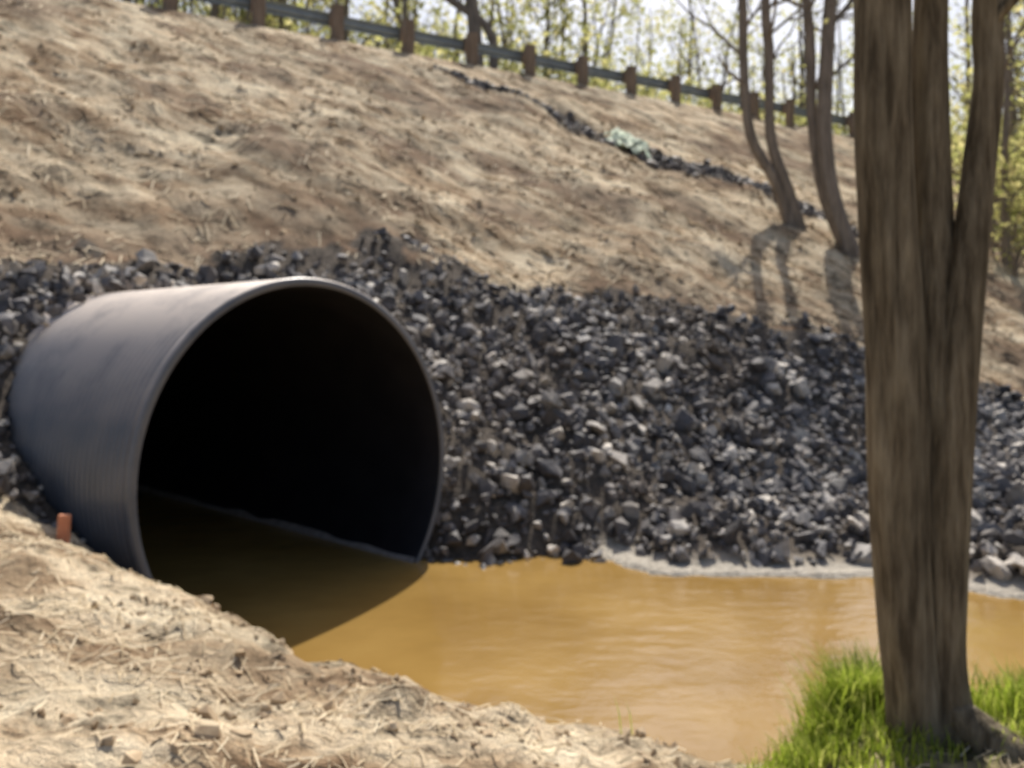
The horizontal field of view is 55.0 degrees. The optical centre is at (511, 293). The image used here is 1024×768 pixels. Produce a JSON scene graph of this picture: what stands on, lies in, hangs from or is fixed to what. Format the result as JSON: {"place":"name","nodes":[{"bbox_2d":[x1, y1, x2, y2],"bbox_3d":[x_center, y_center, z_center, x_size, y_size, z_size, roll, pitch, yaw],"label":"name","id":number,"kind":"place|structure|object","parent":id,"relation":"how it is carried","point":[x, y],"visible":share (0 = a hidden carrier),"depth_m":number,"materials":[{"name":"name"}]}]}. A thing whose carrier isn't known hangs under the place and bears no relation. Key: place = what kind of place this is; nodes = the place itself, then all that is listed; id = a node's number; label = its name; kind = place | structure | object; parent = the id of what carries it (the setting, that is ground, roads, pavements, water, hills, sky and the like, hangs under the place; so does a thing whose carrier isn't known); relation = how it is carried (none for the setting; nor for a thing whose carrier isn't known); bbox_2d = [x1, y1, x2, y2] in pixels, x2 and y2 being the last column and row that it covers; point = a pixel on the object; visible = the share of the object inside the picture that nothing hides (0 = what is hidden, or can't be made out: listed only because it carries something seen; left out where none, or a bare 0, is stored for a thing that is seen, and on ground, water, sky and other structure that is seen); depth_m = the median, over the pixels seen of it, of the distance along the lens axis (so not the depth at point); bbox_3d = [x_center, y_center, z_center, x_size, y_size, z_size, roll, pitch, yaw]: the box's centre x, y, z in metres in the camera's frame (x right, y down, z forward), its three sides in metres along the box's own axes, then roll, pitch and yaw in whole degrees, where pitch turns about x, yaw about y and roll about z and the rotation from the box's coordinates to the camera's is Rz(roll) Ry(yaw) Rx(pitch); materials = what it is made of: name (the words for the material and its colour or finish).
{"place":"outdoors","nodes":[
{"label":"outdoors","id":0,"kind":"place"},
{"bbox_2d":[0,0,1023,767],"bbox_3d":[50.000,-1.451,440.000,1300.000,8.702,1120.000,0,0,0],"label":"ground","id":1,"kind":"structure","parent":0,"point":[700,128],"depth_m":12.98,"materials":[{"name":"soil"}]},
{"bbox_2d":[57,514,70,543],"bbox_3d":[-2.851,1.552,6.250,0.086,0.298,0.040,0,0,0],"label":"survey stake","id":2,"kind":"object","parent":1,"relation":"on","point":[63,526],"visible":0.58,"depth_m":6.23,"materials":[{"name":"orange paint"}]},
{"bbox_2d":[0,268,189,358],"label":"riprap collar stones","id":3,"kind":"object","parent":1,"relation":"on","point":[66,288],"visible":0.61,"depth_m":8.80,"materials":[{"name":"grey stone"}]},
{"bbox_2d":[3,277,444,581],"bbox_3d":[-10.742,1.845,15.307,24.100,3.946,3.000,0,0,40],"label":"culvert pipe","id":4,"kind":"object","parent":1,"relation":"on","point":[307,406],"visible":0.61,"depth_m":8.86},
{"bbox_2d":[445,0,498,68],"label":"bare tree","id":5,"kind":"object","parent":1,"relation":"on","point":[476,21],"visible":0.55,"depth_m":32.87,"materials":[{"name":"brown plant"}]},
{"bbox_2d":[0,64,1023,580],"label":"riprap stones","id":6,"kind":"object","parent":1,"relation":"on","point":[734,486],"visible":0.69,"depth_m":10.60,"materials":[{"name":"grey stone"}]},
{"bbox_2d":[0,0,1023,767],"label":"soil clods","id":7,"kind":"object","parent":1,"relation":"on","point":[200,732],"visible":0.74,"depth_m":5.28,"materials":[{"name":"beige soil"}]},
{"bbox_2d":[162,0,958,145],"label":"guardrail","id":8,"kind":"object","parent":1,"relation":"on","point":[338,22],"visible":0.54,"depth_m":25.83,"materials":[{"name":"wood"}]},
{"bbox_2d":[120,0,1023,275],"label":"distant woodland","id":9,"kind":"object","parent":1,"relation":"on","point":[1008,203],"visible":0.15,"depth_m":44.54,"materials":[{"name":"green plant"}]},
{"bbox_2d":[604,127,651,158],"bbox_3d":[2.649,-3.469,22.605,1.039,0.895,1.051,0,0,0],"label":"erosion blanket","id":10,"kind":"object","parent":1,"relation":"on","point":[621,139],"visible":1,"depth_m":22.52,"materials":[{"name":"white fabric"}]},
{"bbox_2d":[646,0,841,228],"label":"bare tree","id":11,"kind":"object","parent":1,"relation":"on","point":[779,180],"visible":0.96,"depth_m":20.51,"materials":[{"name":"brown plant"}]},
{"bbox_2d":[777,0,859,258],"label":"bare tree","id":12,"kind":"object","parent":1,"relation":"on","point":[819,125],"visible":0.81,"depth_m":20.12,"materials":[{"name":"brown plant"}]},
{"bbox_2d":[853,0,1023,760],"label":"multi stemmed tree","id":13,"kind":"object","parent":1,"relation":"on","point":[924,259],"visible":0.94,"depth_m":3.62,"materials":[{"name":"brown plant"}]},
{"bbox_2d":[90,0,1023,293],"label":"sky","id":14,"kind":"structure","parent":0,"point":[653,4],"materials":[{"name":"white"}]},
{"bbox_2d":[137,489,1023,764],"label":"water","id":15,"kind":"structure","parent":0,"point":[685,662],"depth_m":6.84,"materials":[{"name":"brown liquid"}]},
{"bbox_2d":[614,633,1023,767],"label":"grass","id":16,"kind":"structure","parent":0,"point":[841,706],"depth_m":3.88,"materials":[{"name":"green plant"}]}
]}

